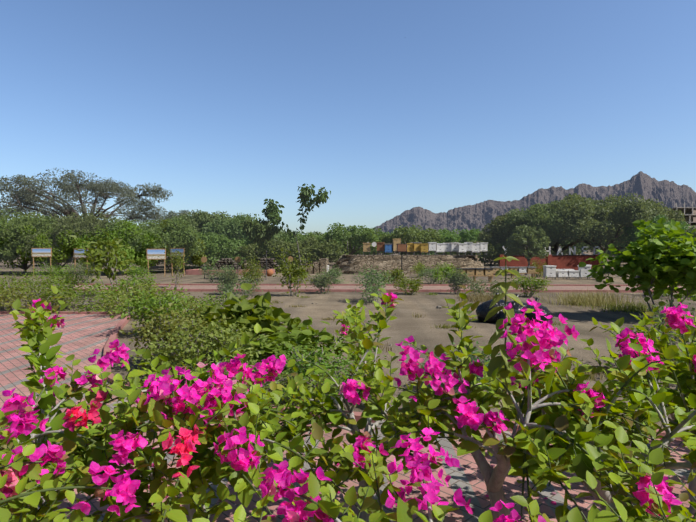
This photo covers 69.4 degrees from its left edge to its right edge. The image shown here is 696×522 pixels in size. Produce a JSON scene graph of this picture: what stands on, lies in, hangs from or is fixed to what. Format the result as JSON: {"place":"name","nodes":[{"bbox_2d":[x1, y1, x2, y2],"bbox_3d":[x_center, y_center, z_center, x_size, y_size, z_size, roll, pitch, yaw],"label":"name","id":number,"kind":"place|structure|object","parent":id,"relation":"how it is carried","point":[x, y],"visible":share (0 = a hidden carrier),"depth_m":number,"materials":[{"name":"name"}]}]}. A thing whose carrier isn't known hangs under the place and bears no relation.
{"place":"outdoors","nodes":[
{"label":"outdoors","id":0,"kind":"place"},
{"bbox_2d":[186,269,274,274],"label":"low wall","id":1,"kind":"structure","parent":0,"point":[193,272],"depth_m":33.15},
{"bbox_2d":[0,285,685,289],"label":"path","id":2,"kind":"structure","parent":0,"point":[386,287],"depth_m":20.78,"materials":[{"name":"brick"}]},
{"bbox_2d":[0,283,678,292],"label":"path kerb","id":3,"kind":"structure","parent":2,"relation":"on","point":[341,290],"depth_m":18.94,"materials":[{"name":"red brick"}]},
{"bbox_2d":[0,314,693,521],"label":"paving","id":4,"kind":"structure","parent":0,"point":[83,337],"depth_m":3.36,"materials":[{"name":"brick"}]},
{"bbox_2d":[0,404,140,521],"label":"shrub","id":5,"kind":"object","parent":4,"relation":"on","point":[16,496],"visible":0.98,"depth_m":1.50,"materials":[{"name":"plant"}]},
{"bbox_2d":[0,285,178,521],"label":"bougainvillea shrub","id":6,"kind":"object","parent":4,"relation":"on","point":[43,379],"visible":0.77,"depth_m":2.38,"materials":[{"name":"green plant"}]},
{"bbox_2d":[2,323,376,521],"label":"bougainvillea shrub","id":7,"kind":"object","parent":4,"relation":"on","point":[191,410],"visible":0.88,"depth_m":1.90,"materials":[{"name":"green plant"}]},
{"bbox_2d":[254,427,472,521],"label":"shrub","id":8,"kind":"object","parent":4,"relation":"on","point":[318,509],"visible":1,"depth_m":1.45,"materials":[{"name":"plant"}]},
{"bbox_2d":[249,288,492,521],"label":"bougainvillea shrub","id":9,"kind":"object","parent":4,"relation":"on","point":[376,404],"visible":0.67,"depth_m":2.64,"materials":[{"name":"green plant"}]},
{"bbox_2d":[67,429,685,520],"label":"fallen bracts","id":10,"kind":"object","parent":4,"relation":"on","point":[492,465],"visible":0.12,"depth_m":2.97,"materials":[{"name":"pink plant"}]},
{"bbox_2d":[370,285,691,521],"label":"bougainvillea shrub","id":11,"kind":"object","parent":4,"relation":"on","point":[466,417],"visible":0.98,"depth_m":2.07,"materials":[{"name":"green plant"}]},
{"bbox_2d":[478,469,695,521],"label":"bougainvillea wood","id":12,"kind":"object","parent":4,"relation":"on","point":[654,491],"visible":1,"depth_m":1.41,"materials":[{"name":"green plant"}]},
{"bbox_2d":[499,317,695,521],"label":"bougainvillea shrub","id":13,"kind":"object","parent":4,"relation":"on","point":[635,363],"visible":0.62,"depth_m":1.95,"materials":[{"name":"green plant"}]},
{"bbox_2d":[572,303,695,514],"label":"bougainvillea wood","id":14,"kind":"object","parent":4,"relation":"on","point":[683,377],"visible":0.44,"depth_m":2.60,"materials":[{"name":"green plant"}]},
{"bbox_2d":[0,253,695,427],"bbox_3d":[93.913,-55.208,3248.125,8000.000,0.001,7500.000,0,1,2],"label":"ground","id":15,"kind":"structure","parent":0,"point":[425,331],"depth_m":12.21,"materials":[{"name":"brown soil"}]},
{"bbox_2d":[0,219,26,268],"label":"tree","id":16,"kind":"object","parent":15,"relation":"on","point":[8,242],"visible":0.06,"depth_m":33.00,"materials":[{"name":"green plant"}]},
{"bbox_2d":[0,261,63,310],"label":"shrub","id":17,"kind":"object","parent":15,"relation":"on","point":[2,308],"visible":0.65,"depth_m":12.83,"materials":[{"name":"green plant"}]},
{"bbox_2d":[0,206,79,273],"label":"tree","id":18,"kind":"object","parent":15,"relation":"on","point":[17,222],"visible":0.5,"depth_m":32.58,"materials":[{"name":"green plant"}]},
{"bbox_2d":[0,283,81,312],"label":"shrub","id":19,"kind":"object","parent":15,"relation":"on","point":[13,298],"visible":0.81,"depth_m":12.45,"materials":[{"name":"green plant"}]},
{"bbox_2d":[31,248,51,275],"bbox_3d":[-18.561,0.084,30.496,1.100,1.745,0.081,0,3,-13],"label":"picture board","id":20,"kind":"object","parent":15,"relation":"on","point":[41,252],"visible":0.81,"depth_m":30.43,"materials":[{"name":"multicoloured wood"}]},
{"bbox_2d":[1,270,90,297],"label":"shrub","id":21,"kind":"object","parent":15,"relation":"on","point":[70,279],"visible":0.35,"depth_m":16.75,"materials":[{"name":"green plant"}]},
{"bbox_2d":[10,225,103,274],"bbox_3d":[-19.499,-0.699,33.591,6.017,3.412,4.671,1,1,31],"label":"tree","id":22,"kind":"object","parent":15,"relation":"on","point":[66,250],"visible":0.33,"depth_m":31.91,"materials":[{"name":"green plant"}]},
{"bbox_2d":[23,261,93,282],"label":"shrub","id":23,"kind":"object","parent":15,"relation":"on","point":[54,271],"visible":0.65,"depth_m":24.18,"materials":[{"name":"green plant"}]},
{"bbox_2d":[7,277,132,308],"bbox_3d":[-7.598,0.923,13.805,2.743,0.957,2.693,0,1,2],"label":"shrub","id":24,"kind":"object","parent":15,"relation":"on","point":[61,286],"visible":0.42,"depth_m":13.46,"materials":[{"name":"green plant"}]},
{"bbox_2d":[20,210,139,273],"bbox_3d":[-17.839,-1.268,34.889,7.294,4.527,6.936,0,1,-15],"label":"tree","id":25,"kind":"object","parent":15,"relation":"on","point":[87,224],"visible":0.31,"depth_m":32.64,"materials":[{"name":"green plant"}]},
{"bbox_2d":[65,259,103,283],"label":"shrub","id":26,"kind":"object","parent":15,"relation":"on","point":[84,268],"visible":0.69,"depth_m":23.74,"materials":[{"name":"green plant"}]},
{"bbox_2d":[0,168,171,224],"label":"tree","id":27,"kind":"object","parent":15,"relation":"on","point":[27,196],"visible":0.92,"depth_m":49.38,"materials":[{"name":"green plant"}]},
{"bbox_2d":[62,286,142,313],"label":"shrub","id":28,"kind":"object","parent":15,"relation":"on","point":[92,307],"visible":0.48,"depth_m":12.24,"materials":[{"name":"green plant"}]},
{"bbox_2d":[69,233,140,290],"bbox_3d":[-8.086,0.202,16.896,1.932,2.376,2.529,0,1,2],"label":"tree","id":29,"kind":"object","parent":15,"relation":"on","point":[110,262],"visible":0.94,"depth_m":16.74,"materials":[{"name":"green plant"}]},
{"bbox_2d":[72,220,161,274],"bbox_3d":[-15.262,-0.860,33.562,5.487,3.754,5.224,0,1,2],"label":"tree","id":30,"kind":"object","parent":15,"relation":"on","point":[132,254],"visible":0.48,"depth_m":32.47,"materials":[{"name":"green plant"}]},
{"bbox_2d":[75,274,162,297],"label":"shrub","id":31,"kind":"object","parent":15,"relation":"on","point":[124,281],"visible":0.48,"depth_m":16.07,"materials":[{"name":"green plant"}]},
{"bbox_2d":[84,280,190,316],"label":"shrub","id":32,"kind":"object","parent":15,"relation":"on","point":[137,287],"visible":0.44,"depth_m":11.97,"materials":[{"name":"green plant"}]},
{"bbox_2d":[121,263,155,281],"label":"shrub","id":33,"kind":"object","parent":15,"relation":"on","point":[138,271],"visible":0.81,"depth_m":24.25,"materials":[{"name":"green plant"}]},
{"bbox_2d":[99,216,205,271],"bbox_3d":[-13.884,-1.131,35.572,7.744,4.212,6.841,-1,1,-38],"label":"tree","id":34,"kind":"object","parent":15,"relation":"on","point":[185,237],"visible":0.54,"depth_m":34.74,"materials":[{"name":"green plant"}]},
{"bbox_2d":[101,284,210,335],"bbox_3d":[-3.425,0.937,9.147,1.560,1.049,1.633,0,1,2],"label":"shrub","id":35,"kind":"object","parent":15,"relation":"on","point":[146,306],"visible":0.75,"depth_m":8.86,"materials":[{"name":"plant"}]},
{"bbox_2d":[147,249,165,276],"bbox_3d":[-11.553,0.112,30.319,1.100,1.695,0.081,0,1,-16],"label":"picture board","id":36,"kind":"object","parent":15,"relation":"on","point":[153,254],"visible":0.9,"depth_m":30.27,"materials":[{"name":"multicoloured wood"}]},
{"bbox_2d":[158,244,187,286],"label":"shrub","id":37,"kind":"object","parent":15,"relation":"on","point":[177,260],"visible":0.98,"depth_m":20.64,"materials":[{"name":"green plant"}]},
{"bbox_2d":[170,248,184,275],"bbox_3d":[-10.527,0.074,31.055,0.980,1.745,0.081,0,3,13],"label":"picture board","id":38,"kind":"object","parent":15,"relation":"on","point":[181,250],"visible":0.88,"depth_m":30.99,"materials":[{"name":"multicoloured wood"}]},
{"bbox_2d":[117,301,238,368],"bbox_3d":[-2.212,0.996,6.676,1.550,0.987,1.554,0,1,-22],"label":"shrub","id":39,"kind":"object","parent":15,"relation":"on","point":[152,323],"visible":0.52,"depth_m":6.40,"materials":[{"name":"plant"}]},
{"bbox_2d":[154,219,206,271],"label":"tree","id":40,"kind":"object","parent":15,"relation":"on","point":[198,262],"visible":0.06,"depth_m":38.11,"materials":[{"name":"green plant"}]},
{"bbox_2d":[138,210,227,226],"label":"tree","id":41,"kind":"object","parent":15,"relation":"on","point":[171,213],"visible":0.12,"depth_m":61.51,"materials":[{"name":"green plant"}]},
{"bbox_2d":[168,298,207,321],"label":"shrub stems","id":42,"kind":"object","parent":15,"relation":"on","point":[201,308],"visible":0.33,"depth_m":10.20,"materials":[{"name":"plant"}]},
{"bbox_2d":[118,311,274,384],"bbox_3d":[-1.664,1.060,5.751,1.534,0.989,1.463,0,1,2],"label":"shrub","id":43,"kind":"object","parent":15,"relation":"on","point":[175,355],"visible":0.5,"depth_m":5.44,"materials":[{"name":"plant"}]},
{"bbox_2d":[175,209,236,236],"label":"tree","id":44,"kind":"object","parent":15,"relation":"on","point":[205,217],"visible":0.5,"depth_m":47.67,"materials":[{"name":"green plant"}]},
{"bbox_2d":[184,232,243,269],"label":"tree","id":45,"kind":"object","parent":15,"relation":"on","point":[216,243],"visible":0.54,"depth_m":40.66,"materials":[{"name":"green plant"}]},
{"bbox_2d":[187,292,240,317],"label":"shrub","id":46,"kind":"object","parent":15,"relation":"on","point":[219,303],"visible":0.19,"depth_m":11.36,"materials":[{"name":"green plant"}]},
{"bbox_2d":[199,262,235,282],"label":"shrub","id":47,"kind":"object","parent":15,"relation":"on","point":[215,273],"visible":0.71,"depth_m":24.52,"materials":[{"name":"green plant"}]},
{"bbox_2d":[213,258,240,269],"bbox_3d":[-9.300,0.311,38.417,2.167,1.072,0.709,0,1,2],"label":"stone pile","id":48,"kind":"object","parent":15,"relation":"on","point":[222,262],"visible":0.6,"depth_m":38.17,"materials":[{"name":"grey stone"}]},
{"bbox_2d":[214,264,239,292],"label":"shrub","id":49,"kind":"object","parent":15,"relation":"on","point":[228,276],"visible":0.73,"depth_m":17.46,"materials":[{"name":"green plant"}]},
{"bbox_2d":[210,236,263,265],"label":"tree","id":50,"kind":"object","parent":15,"relation":"on","point":[245,242],"visible":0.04,"depth_m":43.95,"materials":[{"name":"green plant"}]},
{"bbox_2d":[214,275,262,297],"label":"shrub","id":51,"kind":"object","parent":15,"relation":"on","point":[229,288],"visible":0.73,"depth_m":16.15,"materials":[{"name":"green plant"}]},
{"bbox_2d":[202,213,279,267],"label":"tree","id":52,"kind":"object","parent":15,"relation":"on","point":[230,226],"visible":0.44,"depth_m":45.40,"materials":[{"name":"green plant"}]},
{"bbox_2d":[180,283,310,361],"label":"shrub leaf stems","id":53,"kind":"object","parent":15,"relation":"on","point":[262,314],"visible":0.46,"depth_m":7.08,"materials":[{"name":"plant"}]},
{"bbox_2d":[239,256,262,293],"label":"shrub","id":54,"kind":"object","parent":15,"relation":"on","point":[251,271],"visible":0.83,"depth_m":18.06,"materials":[{"name":"green plant"}]},
{"bbox_2d":[240,218,278,279],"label":"tree","id":55,"kind":"object","parent":15,"relation":"on","point":[262,231],"visible":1,"depth_m":26.51,"materials":[{"name":"green plant"}]},
{"bbox_2d":[254,258,280,271],"bbox_3d":[-6.174,0.305,38.316,2.199,1.081,0.750,0,1,2],"label":"stone pile","id":56,"kind":"object","parent":15,"relation":"on","point":[271,263],"visible":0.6,"depth_m":38.08,"materials":[{"name":"grey stone"}]},
{"bbox_2d":[238,237,304,268],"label":"tree","id":57,"kind":"object","parent":15,"relation":"on","point":[251,250],"visible":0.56,"depth_m":39.56,"materials":[{"name":"green plant"}]},
{"bbox_2d":[179,337,365,409],"bbox_3d":[-0.797,1.171,5.098,1.964,0.738,1.399,0,1,2],"label":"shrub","id":58,"kind":"object","parent":15,"relation":"on","point":[278,379],"visible":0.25,"depth_m":4.92,"materials":[{"name":"plant"}]},
{"bbox_2d":[267,246,312,296],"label":"shrub","id":59,"kind":"object","parent":15,"relation":"on","point":[295,274],"visible":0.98,"depth_m":16.93,"materials":[{"name":"green plant"}]},
{"bbox_2d":[272,232,312,265],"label":"tree","id":60,"kind":"object","parent":15,"relation":"on","point":[298,237],"visible":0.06,"depth_m":45.34,"materials":[{"name":"green plant"}]},
{"bbox_2d":[262,184,330,280],"bbox_3d":[-2.909,-1.422,26.273,4.520,4.991,1.565,1,1,40],"label":"tree","id":61,"kind":"object","parent":15,"relation":"on","point":[271,213],"visible":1,"depth_m":25.79,"materials":[{"name":"green plant"}]},
{"bbox_2d":[241,316,354,371],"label":"shrub leaf stems","id":62,"kind":"object","parent":15,"relation":"on","point":[308,334],"visible":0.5,"depth_m":6.33,"materials":[{"name":"plant"}]},
{"bbox_2d":[277,236,348,267],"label":"tree","id":63,"kind":"object","parent":15,"relation":"on","point":[312,247],"visible":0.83,"depth_m":38.66,"materials":[{"name":"green plant"}]},
{"bbox_2d":[305,258,328,273],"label":"terrace steps","id":64,"kind":"structure","parent":15,"relation":"on","point":[321,264],"depth_m":34.54,"materials":[{"name":"stone"}]},
{"bbox_2d":[307,270,335,293],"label":"shrub","id":65,"kind":"object","parent":15,"relation":"on","point":[324,283],"visible":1,"depth_m":18.08,"materials":[{"name":"green plant"}]},
{"bbox_2d":[304,231,350,252],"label":"tree","id":66,"kind":"object","parent":15,"relation":"on","point":[317,232],"visible":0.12,"depth_m":56.71,"materials":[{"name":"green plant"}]},
{"bbox_2d":[314,264,344,283],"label":"shrub","id":67,"kind":"object","parent":15,"relation":"on","point":[334,275],"visible":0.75,"depth_m":23.86,"materials":[{"name":"green plant"}]},
{"bbox_2d":[274,338,387,398],"bbox_3d":[-0.316,1.156,5.157,1.640,0.629,1.141,1,1,38],"label":"shrub","id":68,"kind":"object","parent":15,"relation":"on","point":[306,367],"visible":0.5,"depth_m":5.09,"materials":[{"name":"plant"}]},
{"bbox_2d":[0,311,690,439],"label":"paving kerb","id":69,"kind":"structure","parent":15,"relation":"on","point":[121,324],"depth_m":7.43,"materials":[{"name":"concrete"}]},
{"bbox_2d":[313,222,382,254],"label":"tree","id":70,"kind":"object","parent":15,"relation":"on","point":[353,236],"visible":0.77,"depth_m":53.04,"materials":[{"name":"green plant"}]},
{"bbox_2d":[350,264,394,304],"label":"shrub stems","id":71,"kind":"object","parent":15,"relation":"on","point":[370,281],"visible":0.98,"depth_m":14.80,"materials":[{"name":"plant"}]},
{"bbox_2d":[382,267,409,283],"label":"shrub stems","id":72,"kind":"object","parent":15,"relation":"on","point":[397,272],"visible":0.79,"depth_m":23.35,"materials":[{"name":"plant"}]},
{"bbox_2d":[397,244,406,277],"bbox_3d":[2.880,0.044,26.885,0.550,1.950,0.250,0,1,2],"label":"sign","id":73,"kind":"object","parent":15,"relation":"on","point":[401,248],"visible":0.73,"depth_m":26.81,"materials":[{"name":"wood"}]},
{"bbox_2d":[374,225,443,254],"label":"tree","id":74,"kind":"object","parent":15,"relation":"on","point":[406,234],"visible":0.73,"depth_m":53.43,"materials":[{"name":"plant"}]},
{"bbox_2d":[393,276,428,294],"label":"shrub stems","id":75,"kind":"object","parent":15,"relation":"on","point":[414,285],"visible":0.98,"depth_m":17.57,"materials":[{"name":"plant"}]},
{"bbox_2d":[410,260,425,276],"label":"shrub stems","id":76,"kind":"object","parent":15,"relation":"on","point":[418,268],"visible":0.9,"depth_m":29.70,"materials":[{"name":"plant"}]},
{"bbox_2d":[418,265,441,283],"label":"shrub stems","id":77,"kind":"object","parent":15,"relation":"on","point":[429,275],"visible":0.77,"depth_m":23.77,"materials":[{"name":"plant"}]},
{"bbox_2d":[410,228,466,254],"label":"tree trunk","id":78,"kind":"object","parent":15,"relation":"on","point":[444,231],"visible":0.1,"depth_m":57.83,"materials":[{"name":"plant"}]},
{"bbox_2d":[394,336,499,389],"bbox_3d":[1.142,1.146,5.472,1.279,0.692,1.349,0,1,2],"label":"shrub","id":79,"kind":"object","parent":15,"relation":"on","point":[473,357],"visible":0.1,"depth_m":5.30,"materials":[{"name":"plant"}]},
{"bbox_2d":[431,261,463,283],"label":"shrub stems","id":80,"kind":"object","parent":15,"relation":"on","point":[443,273],"visible":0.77,"depth_m":22.67,"materials":[{"name":"plant"}]},
{"bbox_2d":[432,228,481,254],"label":"tree","id":81,"kind":"object","parent":15,"relation":"on","point":[472,235],"visible":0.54,"depth_m":55.20,"materials":[{"name":"plant"}]},
{"bbox_2d":[444,265,476,293],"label":"shrub stems","id":82,"kind":"object","parent":15,"relation":"on","point":[458,279],"visible":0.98,"depth_m":17.80,"materials":[{"name":"plant"}]},
{"bbox_2d":[447,292,510,302],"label":"dry grass tuft","id":83,"kind":"object","parent":15,"relation":"on","point":[473,298],"depth_m":15.23,"materials":[{"name":"beige plant"}]},
{"bbox_2d":[466,278,511,296],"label":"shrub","id":84,"kind":"object","parent":15,"relation":"on","point":[493,291],"visible":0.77,"depth_m":16.20,"materials":[{"name":"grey plant"}]},
{"bbox_2d":[463,240,519,266],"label":"tree","id":85,"kind":"object","parent":15,"relation":"on","point":[494,252],"visible":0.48,"depth_m":41.33,"materials":[{"name":"plant"}]},
{"bbox_2d":[476,293,508,322],"bbox_3d":[3.159,0.990,10.789,0.841,0.620,0.735,0,1,2],"label":"garbage bag","id":86,"kind":"object","parent":15,"relation":"on","point":[482,310],"visible":0.48,"depth_m":10.60,"materials":[{"name":"black plastic"}]},
{"bbox_2d":[484,256,526,421],"bbox_3d":[1.331,0.692,4.278,0.385,1.484,0.370,-1,1,-37],"label":"leafy plant stem","id":87,"kind":"object","parent":15,"relation":"on","point":[505,366],"visible":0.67,"depth_m":4.25,"materials":[{"name":"green plant"}]},
{"bbox_2d":[496,302,521,324],"bbox_3d":[3.393,1.077,10.412,0.587,0.460,0.596,-1,1,-42],"label":"garbage bag","id":88,"kind":"object","parent":15,"relation":"on","point":[500,315],"visible":0.31,"depth_m":10.34,"materials":[{"name":"black plastic"}]},
{"bbox_2d":[478,213,567,249],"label":"tree","id":89,"kind":"object","parent":15,"relation":"on","point":[495,235],"visible":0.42,"depth_m":43.16,"materials":[{"name":"plant"}]},
{"bbox_2d":[504,224,550,274],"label":"tree","id":90,"kind":"object","parent":15,"relation":"on","point":[521,239],"visible":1,"depth_m":32.13,"materials":[{"name":"plant"}]},
{"bbox_2d":[508,274,552,296],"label":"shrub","id":91,"kind":"object","parent":15,"relation":"on","point":[534,284],"visible":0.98,"depth_m":16.69,"materials":[{"name":"green plant"}]},
{"bbox_2d":[520,298,553,322],"bbox_3d":[4.003,1.040,10.695,0.722,0.524,0.680,0,1,2],"label":"garbage bag","id":92,"kind":"object","parent":15,"relation":"on","point":[531,315],"visible":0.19,"depth_m":10.48,"materials":[{"name":"black plastic"}]},
{"bbox_2d":[529,258,545,276],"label":"shrub stems","id":93,"kind":"object","parent":15,"relation":"on","point":[538,270],"visible":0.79,"depth_m":29.51,"materials":[{"name":"plant"}]},
{"bbox_2d":[491,211,589,254],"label":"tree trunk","id":94,"kind":"object","parent":15,"relation":"on","point":[567,243],"visible":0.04,"depth_m":53.30,"materials":[{"name":"green plant"}]},
{"bbox_2d":[499,255,599,272],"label":"red wall","id":95,"kind":"structure","parent":15,"relation":"on","point":[566,261],"depth_m":36.42,"materials":[{"name":"red paint"}]},
{"bbox_2d":[543,265,556,278],"bbox_3d":[11.089,0.628,27.658,0.570,0.755,0.520,0,1,2],"label":"beehive","id":96,"kind":"object","parent":15,"relation":"on","point":[549,271],"visible":0.94,"depth_m":27.43,"materials":[{"name":"white wood"}]},
{"bbox_2d":[504,200,615,253],"bbox_3d":[17.378,-2.038,40.828,8.790,5.896,8.760,0,1,2],"label":"tree","id":97,"kind":"object","parent":15,"relation":"on","point":[533,215],"visible":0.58,"depth_m":38.94,"materials":[{"name":"plant"}]},
{"bbox_2d":[577,265,590,279],"bbox_3d":[12.977,0.629,27.603,0.570,0.755,0.520,0,1,7],"label":"beehive box","id":98,"kind":"object","parent":15,"relation":"on","point":[584,272],"visible":0.88,"depth_m":27.38,"materials":[{"name":"white wood"}]},
{"bbox_2d":[551,238,634,256],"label":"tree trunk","id":99,"kind":"object","parent":15,"relation":"on","point":[608,251],"visible":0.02,"depth_m":69.92,"materials":[{"name":"plant"}]},
{"bbox_2d":[537,287,652,307],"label":"dry grass tuft","id":100,"kind":"object","parent":15,"relation":"on","point":[590,298],"depth_m":14.09,"materials":[{"name":"beige plant"}]},
{"bbox_2d":[539,193,668,265],"bbox_3d":[19.461,-2.233,39.589,9.581,6.330,9.421,0,1,2],"label":"tree","id":101,"kind":"object","parent":15,"relation":"on","point":[623,212],"visible":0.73,"depth_m":36.92,"materials":[{"name":"plant"}]},
{"bbox_2d":[579,299,688,313],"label":"grass tuft","id":102,"kind":"object","parent":15,"relation":"on","point":[639,308],"visible":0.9,"depth_m":12.72,"materials":[{"name":"green plant"}]},
{"bbox_2d":[579,217,695,319],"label":"fig tree","id":103,"kind":"object","parent":15,"relation":"on","point":[660,260],"visible":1,"depth_m":10.88,"materials":[{"name":"plant"}]},
{"bbox_2d":[590,198,689,249],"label":"tree","id":104,"kind":"object","parent":15,"relation":"on","point":[674,216],"visible":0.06,"depth_m":41.75,"materials":[{"name":"plant"}]},
{"bbox_2d":[600,293,695,372],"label":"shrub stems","id":105,"kind":"object","parent":15,"relation":"on","point":[670,335],"visible":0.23,"depth_m":6.12,"materials":[{"name":"plant"}]},
{"bbox_2d":[614,215,694,250],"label":"tree","id":106,"kind":"object","parent":15,"relation":"on","point":[630,231],"visible":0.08,"depth_m":35.79,"materials":[{"name":"green plant"}]},
{"bbox_2d":[0,0,695,250],"label":"sky","id":107,"kind":"structure","parent":0,"point":[391,108],"materials":[{"name":"blue"}]},
{"bbox_2d":[332,255,485,273],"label":"stone wall","id":108,"kind":"structure","parent":0,"point":[350,264],"depth_m":34.53,"materials":[{"name":"stone"}]},
{"bbox_2d":[374,171,695,252],"bbox_3d":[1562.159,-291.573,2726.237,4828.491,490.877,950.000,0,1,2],"label":"mountains","id":109,"kind":"structure","parent":0,"point":[481,215],"depth_m":2937.85,"materials":[{"name":"grey stone"}]},
{"bbox_2d":[440,225,695,255],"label":"hill","id":110,"kind":"structure","parent":0,"point":[589,253],"depth_m":188.43,"materials":[{"name":"soil"}]},
{"bbox_2d":[667,202,695,225],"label":"house under construction","id":111,"kind":"structure","parent":110,"relation":"on","point":[688,213],"depth_m":237.80,"materials":[{"name":"concrete"}]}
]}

